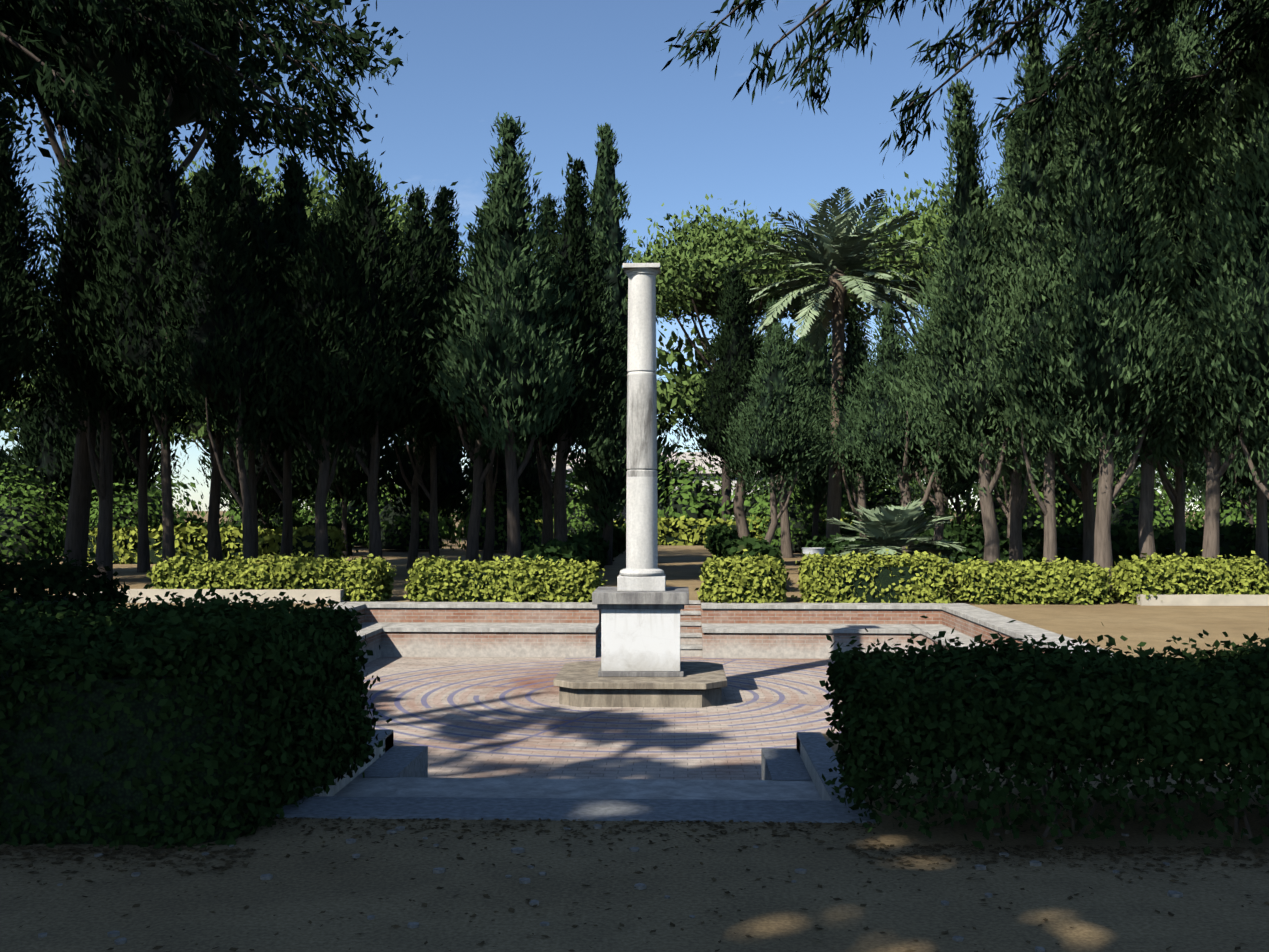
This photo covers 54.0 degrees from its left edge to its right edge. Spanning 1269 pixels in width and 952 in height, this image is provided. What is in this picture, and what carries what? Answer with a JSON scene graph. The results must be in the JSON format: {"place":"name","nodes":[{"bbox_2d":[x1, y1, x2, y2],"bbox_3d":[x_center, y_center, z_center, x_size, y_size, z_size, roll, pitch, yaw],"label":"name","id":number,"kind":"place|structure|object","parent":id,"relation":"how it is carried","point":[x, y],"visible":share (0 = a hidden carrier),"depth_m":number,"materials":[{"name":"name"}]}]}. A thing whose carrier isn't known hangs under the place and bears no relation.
{"place":"outdoors","nodes":[
{"label":"outdoors","id":0,"kind":"place"},
{"bbox_2d":[0,0,391,303],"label":"overhanging tree","id":1,"kind":"object","parent":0,"point":[119,26],"depth_m":22.76,"materials":[{"name":"green plant"}]},
{"bbox_2d":[0,0,1224,510],"label":"sky","id":2,"kind":"structure","parent":0,"point":[567,68],"materials":[{"name":"blue"}]},
{"bbox_2d":[0,511,1268,951],"bbox_3d":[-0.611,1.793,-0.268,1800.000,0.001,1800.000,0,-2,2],"label":"ground","id":3,"kind":"structure","parent":0,"point":[296,893],"depth_m":5.96,"materials":[{"name":"brown soil"}]},
{"bbox_2d":[0,547,137,617],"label":"hedge","id":4,"kind":"object","parent":3,"relation":"on","point":[61,580],"depth_m":10.74,"materials":[{"name":"green plant"}]},
{"bbox_2d":[0,568,391,850],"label":"hedge","id":5,"kind":"object","parent":3,"relation":"on","point":[143,642],"depth_m":6.74,"materials":[{"name":"green plant"}]},
{"bbox_2d":[46,517,355,555],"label":"hedge","id":6,"kind":"object","parent":3,"relation":"on","point":[297,524],"depth_m":47.60,"materials":[{"name":"green plant"}]},
{"bbox_2d":[0,0,409,570],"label":"tree","id":7,"kind":"object","parent":3,"relation":"on","point":[55,32],"depth_m":35.14,"materials":[{"name":"green plant"}]},
{"bbox_2d":[87,522,346,563],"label":"hedge","id":8,"kind":"object","parent":3,"relation":"on","point":[185,532],"depth_m":40.26,"materials":[{"name":"green plant"}]},
{"bbox_2d":[56,143,473,278],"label":"tree","id":9,"kind":"object","parent":3,"relation":"on","point":[322,197],"depth_m":59.45,"materials":[{"name":"green plant"}]},
{"bbox_2d":[146,551,396,601],"bbox_3d":[-7.104,1.994,24.465,4.821,1.032,1.706,0,-2,2],"label":"hedge","id":10,"kind":"object","parent":3,"relation":"on","point":[381,585],"depth_m":23.92,"materials":[{"name":"green plant"}]},
{"bbox_2d":[0,84,609,580],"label":"wood trees","id":11,"kind":"object","parent":3,"relation":"on","point":[554,518],"visible":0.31,"depth_m":30.41,"materials":[{"name":"green plant"}]},
{"bbox_2d":[0,60,627,480],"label":"conifer leaves","id":12,"kind":"object","parent":11,"relation":"attached to","point":[398,410],"visible":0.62,"depth_m":30.07,"materials":[{"name":"green plant"}]},
{"bbox_2d":[420,112,594,457],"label":"cypress leaves","id":13,"kind":"object","parent":11,"relation":"attached to","point":[511,129],"visible":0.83,"depth_m":28.21,"materials":[{"name":"green plant"}]},
{"bbox_2d":[403,554,606,601],"bbox_3d":[-2.490,2.019,24.249,3.953,1.006,1.466,0,-2,2],"label":"hedge","id":14,"kind":"object","parent":3,"relation":"on","point":[511,568],"depth_m":23.76,"materials":[{"name":"green plant"}]},
{"bbox_2d":[523,525,625,570],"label":"bush","id":15,"kind":"object","parent":3,"relation":"on","point":[591,546],"depth_m":32.18,"materials":[{"name":"green plant"}]},
{"bbox_2d":[276,729,878,822],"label":"entrance kerb","id":16,"kind":"structure","parent":3,"relation":"on","point":[816,748],"depth_m":7.42,"materials":[{"name":"stone"}]},
{"bbox_2d":[569,123,636,564],"bbox_3d":[-0.735,-4.272,39.873,2.958,14.255,3.027,0,-2,2],"label":"columnar cypress","id":17,"kind":"object","parent":3,"relation":"on","point":[582,474],"depth_m":39.52,"materials":[{"name":"green plant"}]},
{"bbox_2d":[0,445,1268,562],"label":"leafy shrub","id":18,"kind":"object","parent":3,"relation":"on","point":[570,510],"visible":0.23,"depth_m":50.79,"materials":[{"name":"green plant"}]},
{"bbox_2d":[0,350,1268,513],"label":"cypress leaf","id":19,"kind":"object","parent":3,"relation":"on","point":[662,428],"visible":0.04,"depth_m":79.28,"materials":[{"name":"green plant"}]},
{"bbox_2d":[0,816,1268,951],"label":"ground litter","id":20,"kind":"object","parent":3,"relation":"on","point":[232,850],"visible":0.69,"depth_m":6.48,"materials":[{"name":"brown plant"}]},
{"bbox_2d":[17,297,1267,557],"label":"trunks","id":21,"kind":"object","parent":3,"relation":"on","point":[45,459],"visible":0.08,"depth_m":47.22,"materials":[{"name":"brown plant"}]},
{"bbox_2d":[0,346,555,528],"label":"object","id":22,"kind":"object","parent":21,"relation":"attached to","point":[29,453],"visible":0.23,"depth_m":46.91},
{"bbox_2d":[38,824,1246,951],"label":"fallen leaves","id":23,"kind":"object","parent":3,"relation":"on","point":[525,880],"visible":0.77,"depth_m":6.08,"materials":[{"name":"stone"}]},
{"bbox_2d":[535,515,851,545],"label":"hedge","id":24,"kind":"object","parent":3,"relation":"on","point":[681,521],"depth_m":60.68,"materials":[{"name":"green plant"}]},
{"bbox_2d":[694,549,794,602],"bbox_3d":[2.120,1.948,24.097,1.932,1.065,1.583,0,-2,2],"label":"hedge","id":25,"kind":"object","parent":3,"relation":"on","point":[723,565],"depth_m":23.56,"materials":[{"name":"green plant"}]},
{"bbox_2d":[704,523,788,590],"bbox_3d":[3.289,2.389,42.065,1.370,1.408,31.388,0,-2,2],"label":"bush","id":26,"kind":"object","parent":3,"relation":"on","point":[723,541],"depth_m":33.27,"materials":[{"name":"green plant"}]},
{"bbox_2d":[622,194,878,520],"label":"tree","id":27,"kind":"object","parent":3,"relation":"on","point":[710,242],"depth_m":67.62,"materials":[{"name":"green plant"}]},
{"bbox_2d":[802,548,825,556],"bbox_3d":[3.629,1.960,25.204,0.500,1.000,0.500,0,-2,2],"label":"planter urn","id":28,"kind":"object","parent":3,"relation":"on","point":[806,551],"visible":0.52,"depth_m":25.03,"materials":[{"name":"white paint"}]},
{"bbox_2d":[725,187,942,538],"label":"date palm","id":29,"kind":"object","parent":3,"relation":"on","point":[842,248],"depth_m":40.14,"materials":[{"name":"green plant"}]},
{"bbox_2d":[791,546,958,603],"bbox_3d":[4.620,1.928,24.030,3.168,1.135,1.428,0,-2,2],"label":"hedge","id":30,"kind":"object","parent":3,"relation":"on","point":[814,562],"depth_m":23.57,"materials":[{"name":"green plant"}]},
{"bbox_2d":[788,170,1000,507],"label":"tree","id":31,"kind":"object","parent":3,"relation":"on","point":[919,228],"depth_m":62.23,"materials":[{"name":"green plant"}]},
{"bbox_2d":[826,498,965,582],"bbox_3d":[5.760,1.518,27.869,3.178,2.075,3.398,0,-2,2],"label":"palm","id":32,"kind":"object","parent":3,"relation":"on","point":[892,526],"depth_m":27.46,"materials":[{"name":"green plant"}]},
{"bbox_2d":[699,0,1268,589],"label":"wood trees","id":33,"kind":"object","parent":3,"relation":"on","point":[1097,546],"visible":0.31,"depth_m":26.21,"materials":[{"name":"green plant"}]},
{"bbox_2d":[659,259,801,499],"bbox_3d":[2.914,-2.822,37.329,4.419,7.100,4.227,0,-2,2],"label":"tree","id":34,"kind":"object","parent":33,"relation":"attached to","point":[717,347],"visible":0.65,"depth_m":36.74,"materials":[{"name":"green plant"}]},
{"bbox_2d":[714,8,1206,501],"bbox_3d":[9.743,-6.684,39.097,14.837,15.083,17.962,0,-2,2],"label":"cypress foliage","id":35,"kind":"object","parent":33,"relation":"attached to","point":[825,449],"visible":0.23,"depth_m":32.93,"materials":[{"name":"green plant"}]},
{"bbox_2d":[878,0,1268,497],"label":"cypress foliage","id":36,"kind":"object","parent":33,"relation":"attached to","point":[1166,270],"visible":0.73,"depth_m":25.03,"materials":[{"name":"green plant"}]},
{"bbox_2d":[796,533,1201,574],"bbox_3d":[9.579,2.153,32.840,10.663,1.329,1.698,0,-2,2],"label":"hedge","id":37,"kind":"object","parent":3,"relation":"on","point":[1037,544],"depth_m":32.41,"materials":[{"name":"green plant"}]},
{"bbox_2d":[763,279,1268,526],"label":"bushes","id":38,"kind":"object","parent":3,"relation":"on","point":[1229,491],"visible":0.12,"depth_m":47.33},
{"bbox_2d":[949,549,1117,604],"bbox_3d":[7.560,1.961,23.883,3.147,1.080,1.669,0,-2,2],"label":"hedge","id":39,"kind":"object","parent":3,"relation":"on","point":[1013,569],"depth_m":23.33,"materials":[{"name":"green plant"}]},
{"bbox_2d":[819,615,1268,854],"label":"hedge","id":40,"kind":"object","parent":3,"relation":"on","point":[868,687],"depth_m":6.66,"materials":[{"name":"green plant"}]},
{"bbox_2d":[822,521,1268,563],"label":"hedge","id":41,"kind":"object","parent":3,"relation":"on","point":[1236,533],"depth_m":40.20,"materials":[{"name":"green plant"}]},
{"bbox_2d":[1110,548,1268,604],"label":"hedge","id":42,"kind":"object","parent":3,"relation":"on","point":[1231,567],"depth_m":23.26,"materials":[{"name":"green plant"}]},
{"bbox_2d":[0,371,1268,521],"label":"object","id":43,"kind":"object","parent":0,"point":[197,428],"depth_m":85.75,"materials":[{"name":"white"}]},
{"bbox_2d":[0,323,831,456],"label":"pine leaf foliage","id":44,"kind":"object","parent":43,"relation":"attached to","point":[670,396],"visible":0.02,"depth_m":75.95,"materials":[{"name":"green plant"}]},
{"bbox_2d":[359,656,925,779],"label":"plaza floor","id":45,"kind":"structure","parent":0,"point":[485,717],"depth_m":15.49,"materials":[{"name":"stone"}]},
{"bbox_2d":[553,263,726,707],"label":"monument column","id":46,"kind":"structure","parent":45,"relation":"on","point":[640,606],"depth_m":17.19,"materials":[{"name":"stone"}]},
{"bbox_2d":[73,589,1268,800],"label":"plaza tiers and steps","id":47,"kind":"object","parent":45,"relation":"on","point":[573,629],"visible":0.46,"depth_m":22.13,"materials":[{"name":"stone"}]},
{"bbox_2d":[536,452,775,522],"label":"building","id":48,"kind":"structure","parent":0,"point":[697,462],"depth_m":100.78,"materials":[{"name":"paint"}]},
{"bbox_2d":[661,0,1268,165],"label":"overhanging tree","id":49,"kind":"object","parent":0,"point":[1109,10],"depth_m":23.01,"materials":[{"name":"green plant"}]}
]}

